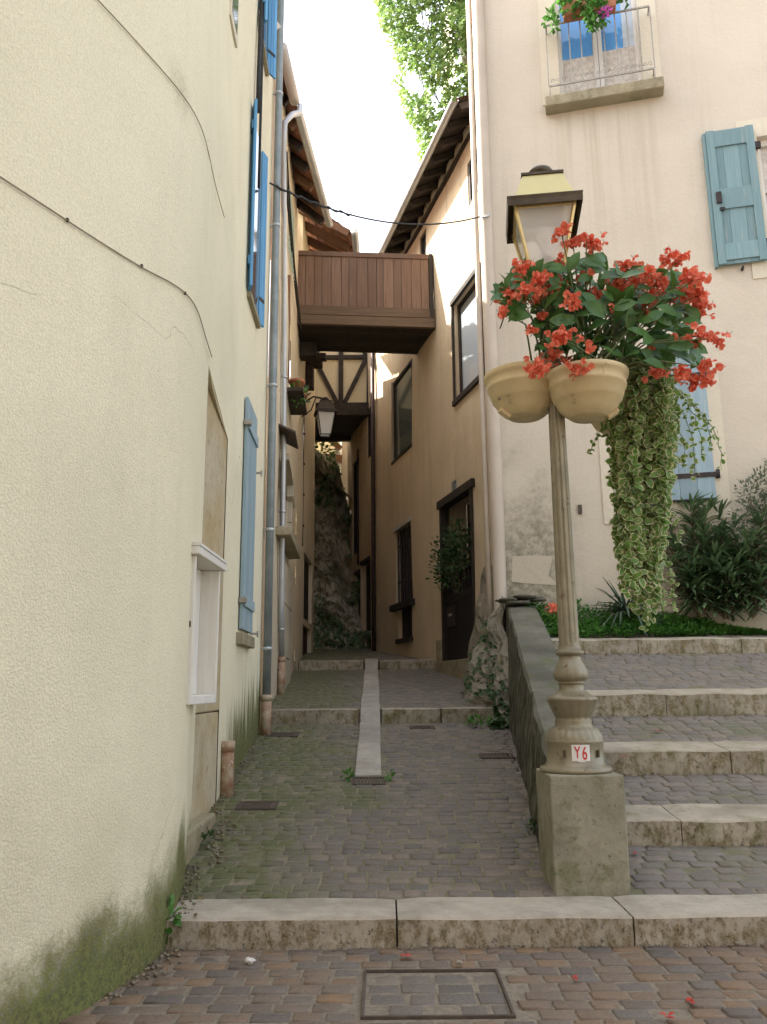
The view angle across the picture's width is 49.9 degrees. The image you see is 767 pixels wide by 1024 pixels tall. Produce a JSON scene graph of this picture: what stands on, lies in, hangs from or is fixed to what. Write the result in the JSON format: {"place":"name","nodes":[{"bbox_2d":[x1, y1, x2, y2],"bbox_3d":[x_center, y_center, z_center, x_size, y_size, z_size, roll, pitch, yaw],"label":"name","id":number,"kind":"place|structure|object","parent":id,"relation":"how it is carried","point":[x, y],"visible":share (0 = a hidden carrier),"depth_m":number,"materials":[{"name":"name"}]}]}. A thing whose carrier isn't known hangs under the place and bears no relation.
{"place":"outdoors","nodes":[
{"label":"outdoors","id":0,"kind":"place"},
{"bbox_2d":[303,384,310,402],"bbox_3d":[-1.546,-2.191,15.275,0.419,0.555,0.511,-1,-12,0],"label":"flower pot","id":1,"kind":"object","parent":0,"point":[308,401],"visible":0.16,"depth_m":15.20,"materials":[{"name":"ceramic"}]},
{"bbox_2d":[294,449,370,648],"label":"cliff","id":2,"kind":"structure","parent":0,"point":[333,580],"depth_m":23.91,"materials":[{"name":"grey stone"}]},
{"bbox_2d":[315,441,337,461],"bbox_3d":[-1.950,-1.967,25.275,1.185,0.916,0.882,-1,-12,0],"label":"ledge plant","id":3,"kind":"object","parent":2,"relation":"on","point":[325,446],"visible":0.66,"depth_m":25.27,"materials":[{"name":"green plant"}]},
{"bbox_2d":[294,454,370,666],"bbox_3d":[-1.292,1.167,23.680,2.805,6.783,3.354,-1,-12,0],"label":"cliff ivy","id":4,"kind":"object","parent":2,"relation":"attached to","point":[322,616],"visible":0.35,"depth_m":22.81,"materials":[{"name":"green plant"}]},
{"bbox_2d":[268,0,465,450],"label":"sky","id":5,"kind":"structure","parent":0,"point":[365,149],"materials":[{"name":"white"}]},
{"bbox_2d":[179,648,560,901],"bbox_3d":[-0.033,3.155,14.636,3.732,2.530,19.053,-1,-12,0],"label":"alley path","id":6,"kind":"structure","parent":0,"point":[356,881],"depth_m":6.88,"materials":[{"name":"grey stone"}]},
{"bbox_2d":[199,826,217,847],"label":"weed","id":7,"kind":"object","parent":6,"relation":"on","point":[210,832],"visible":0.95,"depth_m":6.07,"materials":[{"name":"green plant"}]},
{"bbox_2d":[235,801,278,810],"bbox_3d":[-1.078,2.521,7.020,0.340,0.088,0.220,-1,-12,0],"label":"service cover","id":8,"kind":"object","parent":6,"relation":"on","point":[256,805],"visible":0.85,"depth_m":7.01,"materials":[{"name":"metal"}]},
{"bbox_2d":[265,732,299,737],"bbox_3d":[-1.221,2.714,9.965,0.390,0.088,0.220,-1,-12,0],"label":"service cover","id":9,"kind":"object","parent":6,"relation":"on","point":[284,734],"visible":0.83,"depth_m":9.96,"materials":[{"name":"metal"}]},
{"bbox_2d":[340,767,353,782],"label":"weed","id":10,"kind":"object","parent":6,"relation":"on","point":[350,774],"visible":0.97,"depth_m":7.85,"materials":[{"name":"green plant"}]},
{"bbox_2d":[355,658,380,776],"bbox_3d":[-0.193,2.846,12.476,0.266,1.561,9.001,0,-12,-1],"label":"drain channel","id":11,"kind":"object","parent":6,"relation":"on","point":[368,761],"visible":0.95,"depth_m":10.20,"materials":[{"name":"concrete"}]},
{"bbox_2d":[351,777,385,785],"bbox_3d":[-0.138,2.562,7.786,0.320,0.094,0.260,-1,-12,0],"label":"drain grate","id":12,"kind":"object","parent":6,"relation":"on","point":[365,781],"visible":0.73,"depth_m":7.76,"materials":[{"name":"metal"}]},
{"bbox_2d":[271,659,493,724],"bbox_3d":[-0.090,2.870,13.577,3.462,1.032,5.719,-1,-12,0],"label":"path step","id":13,"kind":"object","parent":6,"relation":"on","point":[351,715],"visible":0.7,"depth_m":10.71,"materials":[{"name":"stone"}]},
{"bbox_2d":[384,769,395,781],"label":"weed","id":14,"kind":"object","parent":6,"relation":"on","point":[390,777],"visible":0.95,"depth_m":7.82,"materials":[{"name":"green plant"}]},
{"bbox_2d":[409,725,434,728],"bbox_3d":[0.484,2.725,10.358,0.320,0.080,0.160,-1,-12,0],"label":"service cover","id":15,"kind":"object","parent":6,"relation":"on","point":[421,726],"visible":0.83,"depth_m":10.34,"materials":[{"name":"metal"}]},
{"bbox_2d":[463,713,495,726],"bbox_3d":[1.215,2.647,10.434,0.446,0.218,0.364,-1,-12,0],"label":"weed","id":16,"kind":"object","parent":6,"relation":"on","point":[489,718],"visible":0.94,"depth_m":10.38,"materials":[{"name":"green plant"}]},
{"bbox_2d":[479,753,514,759],"bbox_3d":[1.203,2.615,8.764,0.360,0.085,0.200,-1,-12,0],"label":"drain grate","id":17,"kind":"object","parent":6,"relation":"on","point":[502,755],"visible":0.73,"depth_m":8.77,"materials":[{"name":"metal"}]},
{"bbox_2d":[524,817,537,834],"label":"weed","id":18,"kind":"object","parent":6,"relation":"on","point":[533,824],"visible":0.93,"depth_m":6.24,"materials":[{"name":"green plant"}]},
{"bbox_2d":[495,594,609,853],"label":"parapet wall","id":19,"kind":"structure","parent":6,"relation":"on","point":[533,658],"depth_m":8.54,"materials":[{"name":"stone"}]},
{"bbox_2d":[536,768,630,895],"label":"stone plinth","id":20,"kind":"structure","parent":6,"relation":"on","point":[583,843],"depth_m":5.15,"materials":[{"name":"grey stone"}]},
{"bbox_2d":[497,165,673,774],"bbox_3d":[1.484,-0.483,5.897,1.300,4.480,0.552,-2,-12,7],"label":"street lamp","id":21,"kind":"object","parent":20,"relation":"on","point":[544,202],"visible":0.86,"depth_m":5.75,"materials":[{"name":"metal"}]},
{"bbox_2d":[484,360,555,422],"bbox_3d":[0.999,-0.849,6.112,0.496,0.352,0.592,-1,-12,0],"label":"hanging planter","id":22,"kind":"object","parent":21,"relation":"attached to","point":[519,392],"visible":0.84,"depth_m":5.93,"materials":[{"name":"ceramic"}]},
{"bbox_2d":[490,257,574,379],"bbox_3d":[1.123,-1.469,6.041,0.742,1.364,1.084,-1,-12,0],"label":"begonia","id":23,"kind":"object","parent":22,"relation":"in","point":[516,290],"visible":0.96,"depth_m":5.83,"materials":[{"name":"red plant"}]},
{"bbox_2d":[546,359,628,423],"bbox_3d":[1.455,-0.819,5.880,0.592,0.352,0.592,-1,-12,0],"label":"hanging planter","id":24,"kind":"object","parent":21,"relation":"attached to","point":[596,395],"visible":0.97,"depth_m":5.70,"materials":[{"name":"ceramic"}]},
{"bbox_2d":[544,220,732,391],"bbox_3d":[1.807,-1.484,6.071,1.468,1.459,1.072,-1,-12,0],"label":"begonia","id":25,"kind":"object","parent":24,"relation":"in","point":[621,301],"visible":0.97,"depth_m":5.85,"materials":[{"name":"red plant"}]},
{"bbox_2d":[587,355,725,631],"bbox_3d":[2.009,-0.213,6.065,1.041,2.175,0.538,-1,-12,0],"label":"trailing vinca","id":26,"kind":"object","parent":24,"relation":"in","point":[643,450],"visible":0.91,"depth_m":6.00,"materials":[{"name":"green plant"}]},
{"bbox_2d":[591,380,653,434],"bbox_3d":[1.813,-0.759,6.316,0.592,0.352,0.592,-1,-12,0],"label":"hanging planter","id":27,"kind":"object","parent":21,"relation":"attached to","point":[597,426],"visible":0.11,"depth_m":6.18,"materials":[{"name":"beige ceramic"}]},
{"bbox_2d":[58,944,766,1023],"bbox_3d":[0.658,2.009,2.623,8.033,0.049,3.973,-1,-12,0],"label":"square paving","id":28,"kind":"structure","parent":0,"point":[705,994],"depth_m":4.01,"materials":[{"name":"grey stone"}]},
{"bbox_2d":[245,957,255,964],"bbox_3d":[-0.697,2.339,4.300,0.059,0.032,0.049,-7,-14,28],"label":"paper scrap","id":29,"kind":"object","parent":28,"relation":"on","point":[249,960],"visible":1,"depth_m":4.29,"materials":[{"name":"white paper"}]},
{"bbox_2d":[143,653,679,972],"bbox_3d":[1.093,2.099,7.555,5.038,1.832,6.541,-1,-12,0],"label":"debris","id":30,"kind":"object","parent":28,"relation":"on","point":[195,914],"visible":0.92,"depth_m":5.68,"materials":[{"name":"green plant"}]},
{"bbox_2d":[101,652,766,1000],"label":"gravel","id":31,"kind":"structure","parent":28,"relation":"on","point":[162,954],"depth_m":4.89,"materials":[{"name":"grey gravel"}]},
{"bbox_2d":[360,968,515,1019],"bbox_3d":[0.240,2.289,3.896,0.680,0.053,0.620,-1,-12,0],"label":"manhole cover","id":32,"kind":"object","parent":28,"relation":"on","point":[489,994],"visible":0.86,"depth_m":3.86,"materials":[{"name":"stone"},{"name":"iron"}]},
{"bbox_2d":[659,1012,674,1018],"bbox_3d":[1.221,2.156,3.531,0.068,0.014,0.064,-1,-12,0],"label":"fallen petal","id":33,"kind":"object","parent":28,"relation":"on","point":[670,1013],"visible":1,"depth_m":3.54,"materials":[{"name":"red plant"}]},
{"bbox_2d":[686,997,694,1003],"bbox_3d":[1.378,2.192,3.701,0.034,0.012,0.064,-3,-12,10],"label":"fallen petal","id":34,"kind":"object","parent":28,"relation":"on","point":[690,999],"visible":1,"depth_m":3.71,"materials":[{"name":"red plant"}]},
{"bbox_2d":[442,0,473,109],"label":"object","id":35,"kind":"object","parent":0,"point":[464,59],"visible":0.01,"depth_m":32.64,"materials":[{"name":"green plant"}]},
{"bbox_2d":[370,0,474,162],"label":"tree","id":36,"kind":"object","parent":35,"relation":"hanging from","point":[451,8],"visible":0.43,"depth_m":29.46,"materials":[{"name":"green plant"}]},
{"bbox_2d":[463,564,509,725],"bbox_3d":[1.551,1.682,12.059,0.847,2.871,3.171,-1,-12,0],"label":"rock bank","id":37,"kind":"object","parent":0,"point":[494,628],"visible":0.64,"depth_m":11.98,"materials":[{"name":"grey stone"}]},
{"bbox_2d":[460,620,509,729],"bbox_3d":[1.394,2.227,11.396,0.602,1.651,2.262,-1,-12,0],"label":"bank ivy","id":38,"kind":"object","parent":37,"relation":"on","point":[497,723],"visible":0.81,"depth_m":11.11,"materials":[{"name":"green plant"}]},
{"bbox_2d":[395,897,612,947],"bbox_3d":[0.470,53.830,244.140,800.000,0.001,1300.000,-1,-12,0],"label":"ground","id":39,"kind":"structure","parent":0,"point":[396,923],"depth_m":5.24,"materials":[{"name":"concrete"}]},
{"bbox_2d":[0,0,283,1023],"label":"cream house","id":40,"kind":"structure","parent":39,"relation":"on","point":[136,418],"depth_m":4.33,"materials":[{"name":"plaster"},{"name":"tile"},{"name":"stone"}]},
{"bbox_2d":[0,176,211,356],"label":"wall cable","id":41,"kind":"object","parent":40,"relation":"attached to","point":[67,220],"depth_m":4.31,"materials":[{"name":"rubber"}]},
{"bbox_2d":[98,0,224,217],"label":"wall cable","id":42,"kind":"object","parent":40,"relation":"attached to","point":[172,82],"depth_m":5.05,"materials":[{"name":"black rubber"}]},
{"bbox_2d":[186,813,215,864],"bbox_3d":[-1.461,2.480,6.119,0.235,0.340,0.960,-1,-12,0],"label":"door stone","id":43,"kind":"structure","parent":40,"relation":"in","point":[199,824],"depth_m":6.02,"materials":[{"name":"beige stone"}]},
{"bbox_2d":[186,542,227,704],"bbox_3d":[-1.312,0.785,5.697,0.280,1.056,0.857,-1,-12,0],"label":"wall box","id":44,"kind":"object","parent":40,"relation":"attached to","point":[208,565],"visible":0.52,"depth_m":5.97,"materials":[{"name":"white wood"}]},
{"bbox_2d":[229,0,238,47],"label":"window","id":45,"kind":"structure","parent":40,"relation":"in","point":[234,4],"depth_m":8.19,"materials":[{"name":"white glass"}]},
{"bbox_2d":[247,130,260,328],"bbox_3d":[-1.519,-3.468,9.787,0.070,2.390,0.840,0,-12,-1],"label":"window","id":46,"kind":"structure","parent":40,"relation":"in","point":[252,296],"depth_m":9.82,"materials":[{"name":"white wood"}]},
{"bbox_2d":[263,22,268,76],"bbox_3d":[-1.559,-7.248,10.879,0.070,2.840,0.750,0,-12,-1],"label":"window","id":47,"kind":"structure","parent":40,"relation":"in","point":[265,63],"depth_m":10.79,"materials":[{"name":"white wood"}]},
{"bbox_2d":[164,894,182,944],"bbox_3d":[-1.217,2.320,4.634,0.187,0.323,0.192,-1,-12,0],"label":"weed","id":48,"kind":"object","parent":39,"relation":"on","point":[175,921],"visible":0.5,"depth_m":4.62,"materials":[{"name":"green plant"}]},
{"bbox_2d":[260,22,359,724],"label":"ochre house","id":49,"kind":"structure","parent":39,"relation":"on","point":[315,227],"depth_m":14.80,"materials":[{"name":"paint"}]},
{"bbox_2d":[275,454,300,558],"bbox_3d":[-1.565,-0.154,13.742,0.240,1.530,2.400,0,-12,-2],"label":"window","id":50,"kind":"structure","parent":49,"relation":"in","point":[292,551],"depth_m":13.90,"materials":[{"name":"grey stone"}]},
{"bbox_2d":[287,275,290,382],"bbox_3d":[-1.761,-3.193,14.613,0.094,2.000,0.440,6,-14,-27],"label":"window","id":51,"kind":"structure","parent":49,"relation":"in","point":[289,276],"depth_m":14.49,"materials":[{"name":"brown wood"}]},
{"bbox_2d":[286,151,301,328],"bbox_3d":[-1.656,-4.810,15.195,0.076,1.232,4.112,0,-12,-2],"label":"wall cable","id":52,"kind":"object","parent":49,"relation":"attached to","point":[291,242],"depth_m":14.59,"materials":[{"name":"rubber"}]},
{"bbox_2d":[289,378,307,407],"bbox_3d":[-1.508,-2.096,14.517,0.387,0.519,0.496,-1,-12,0],"label":"flower pot","id":53,"kind":"object","parent":49,"relation":"on","point":[296,382],"visible":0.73,"depth_m":14.44,"materials":[{"name":"ceramic"}]},
{"bbox_2d":[302,417,304,545],"bbox_3d":[-1.770,-0.699,18.255,0.050,2.950,0.070,-1,-12,0],"label":"wall cable","id":54,"kind":"object","parent":49,"relation":"attached to","point":[303,474],"depth_m":18.29,"materials":[{"name":"rubber"}]},
{"bbox_2d":[302,396,336,436],"bbox_3d":[-1.427,-2.141,18.228,0.759,0.930,0.473,2,-12,-11],"label":"wall lantern","id":55,"kind":"object","parent":49,"relation":"attached to","point":[325,412],"depth_m":18.10,"materials":[{"name":"metal"}]},
{"bbox_2d":[315,442,347,502],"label":"house","id":56,"kind":"structure","parent":39,"relation":"on","point":[341,457],"depth_m":26.32,"materials":[{"name":"beige"}]},
{"bbox_2d":[165,894,766,949],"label":"kerb","id":57,"kind":"structure","parent":39,"relation":"on","point":[479,922],"depth_m":4.60,"materials":[{"name":"stone"}]},
{"bbox_2d":[347,69,600,738],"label":"alley house","id":58,"kind":"structure","parent":39,"relation":"on","point":[414,468],"depth_m":17.18,"materials":[{"name":"plaster"},{"name":"dark timber"},{"name":"tile"}]},
{"bbox_2d":[315,351,370,441],"bbox_3d":[-1.139,-4.474,24.382,2.400,4.210,2.600,-1,-12,0],"label":"timbered passage","id":59,"kind":"object","parent":58,"relation":"attached to","point":[342,381],"visible":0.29,"depth_m":23.33,"materials":[{"name":"paint"}]},
{"bbox_2d":[354,461,356,554],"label":"window","id":60,"kind":"structure","parent":58,"relation":"in","point":[355,464],"depth_m":24.36,"materials":[{"name":"brown glass"}]},
{"bbox_2d":[354,569,359,614],"bbox_3d":[-0.677,2.649,23.278,0.180,1.990,0.619,3,-12,-14],"label":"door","id":61,"kind":"structure","parent":58,"relation":"in","point":[358,571],"depth_m":23.48,"materials":[{"name":"brown wood"}]},
{"bbox_2d":[290,250,434,390],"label":"wooden bridge","id":62,"kind":"structure","parent":58,"relation":"attached to","point":[360,302],"depth_m":17.43,"materials":[{"name":"brown wood"}]},
{"bbox_2d":[360,556,370,648],"bbox_3d":[-0.394,2.592,22.258,0.230,2.670,1.166,3,-12,-14],"label":"door","id":63,"kind":"structure","parent":58,"relation":"in","point":[368,567],"depth_m":22.62,"materials":[{"name":"brown wood"}]},
{"bbox_2d":[368,407,370,458],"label":"window","id":64,"kind":"structure","parent":58,"relation":"in","point":[369,417],"depth_m":22.93,"materials":[{"name":"brown glass"}]},
{"bbox_2d":[391,359,412,465],"bbox_3d":[0.449,-2.288,19.518,0.150,2.290,1.752,3,-12,-14],"label":"window","id":65,"kind":"structure","parent":58,"relation":"in","point":[401,397],"depth_m":19.70,"materials":[{"name":"grey glass"}]},
{"bbox_2d":[389,516,414,611],"bbox_3d":[0.478,1.208,18.774,0.290,1.980,1.694,3,-12,-14],"label":"window","id":66,"kind":"structure","parent":58,"relation":"in","point":[407,600],"depth_m":18.83,"materials":[{"name":"metal"}]},
{"bbox_2d":[421,230,425,253],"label":"window","id":67,"kind":"structure","parent":58,"relation":"in","point":[423,239],"depth_m":18.51,"materials":[{"name":"brown glass"}]},
{"bbox_2d":[425,517,470,592],"bbox_3d":[1.262,1.421,15.149,1.195,2.557,1.446,10,-16,-41],"label":"potted shrub","id":68,"kind":"object","parent":58,"relation":"on","point":[453,553],"visible":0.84,"depth_m":15.22,"materials":[{"name":"green plant"}]},
{"bbox_2d":[436,478,474,660],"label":"door","id":69,"kind":"structure","parent":58,"relation":"in","point":[457,609],"depth_m":15.24,"materials":[{"name":"wood"}]},
{"bbox_2d":[450,262,484,406],"bbox_3d":[1.600,-3.217,15.186,0.220,2.150,1.637,3,-12,-14],"label":"window","id":70,"kind":"structure","parent":58,"relation":"in","point":[467,312],"depth_m":15.54,"materials":[{"name":"brown glass"}]},
{"bbox_2d":[468,149,477,205],"bbox_3d":[1.739,-6.228,15.150,0.070,0.900,0.826,3,-12,-14],"label":"window","id":71,"kind":"structure","parent":58,"relation":"in","point":[469,165],"depth_m":15.46,"materials":[{"name":"brown glass"}]},
{"bbox_2d":[466,0,766,763],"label":"pink house","id":72,"kind":"structure","parent":39,"relation":"on","point":[653,146],"depth_m":13.32,"materials":[{"name":"painted plaster"}]},
{"bbox_2d":[270,182,480,224],"bbox_3d":[-0.037,-4.723,12.563,4.066,0.939,0.109,8,-14,-33],"label":"overhead cable","id":73,"kind":"object","parent":72,"relation":"attached to","point":[309,201],"visible":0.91,"depth_m":12.19,"materials":[{"name":"rubber"}]},
{"bbox_2d":[561,0,615,22],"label":"flower trough","id":74,"kind":"object","parent":72,"relation":"attached to","point":[567,17],"visible":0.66,"depth_m":13.87,"materials":[{"name":"ceramic"}]},
{"bbox_2d":[541,0,628,34],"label":"window geranium","id":75,"kind":"object","parent":74,"relation":"in","point":[589,19],"depth_m":13.70,"materials":[{"name":"green plant"}]},
{"bbox_2d":[555,0,641,93],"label":"window","id":76,"kind":"structure","parent":72,"relation":"in","point":[620,18],"depth_m":14.21,"materials":[{"name":"white wood"}]},
{"bbox_2d":[758,140,766,222],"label":"window","id":77,"kind":"structure","parent":72,"relation":"in","point":[762,152],"depth_m":13.13,"materials":[{"name":"white wood"}]},
{"bbox_2d":[580,635,766,896],"bbox_3d":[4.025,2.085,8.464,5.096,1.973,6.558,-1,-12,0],"label":"stair paving","id":78,"kind":"structure","parent":0,"point":[646,880],"depth_m":7.93,"materials":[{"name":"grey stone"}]},
{"bbox_2d":[551,636,766,845],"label":"stair step","id":79,"kind":"object","parent":78,"relation":"on","point":[705,824],"visible":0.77,"depth_m":7.42,"materials":[{"name":"stone"}]},
{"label":"bed soil","id":80,"kind":"structure","parent":0,"visible":0},
{"bbox_2d":[578,579,681,637],"bbox_3d":[3.458,1.420,11.743,1.392,1.008,0.967,-1,-12,0],"label":"yucca","id":81,"kind":"object","parent":80,"relation":"on","point":[622,604],"visible":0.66,"depth_m":11.72,"materials":[{"name":"green plant"}]},
{"bbox_2d":[525,598,766,637],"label":"ground cover","id":82,"kind":"object","parent":80,"relation":"on","point":[696,626],"visible":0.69,"depth_m":11.64,"materials":[{"name":"green plant"}]},
{"bbox_2d":[543,602,556,626],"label":"orange flowers","id":83,"kind":"object","parent":82,"relation":"on","point":[553,606],"visible":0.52,"depth_m":11.83,"materials":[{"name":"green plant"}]},
{"bbox_2d":[677,527,766,623],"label":"oleander","id":84,"kind":"object","parent":82,"relation":"on","point":[723,606],"visible":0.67,"depth_m":11.59,"materials":[{"name":"green plant"}]},
{"bbox_2d":[663,489,749,621],"bbox_3d":[4.494,0.618,11.885,1.649,1.944,0.993,-1,-12,0],"label":"oleander","id":85,"kind":"object","parent":80,"relation":"on","point":[686,570],"visible":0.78,"depth_m":11.75,"materials":[{"name":"green plant"}]},
{"bbox_2d":[705,497,766,622],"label":"oleander","id":86,"kind":"object","parent":80,"relation":"on","point":[758,570],"visible":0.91,"depth_m":11.48,"materials":[{"name":"green plant"}]},
{"bbox_2d":[726,458,766,595],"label":"grey bush","id":87,"kind":"object","parent":80,"relation":"on","point":[763,495],"visible":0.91,"depth_m":11.77,"materials":[{"name":"green plant"}]}
]}

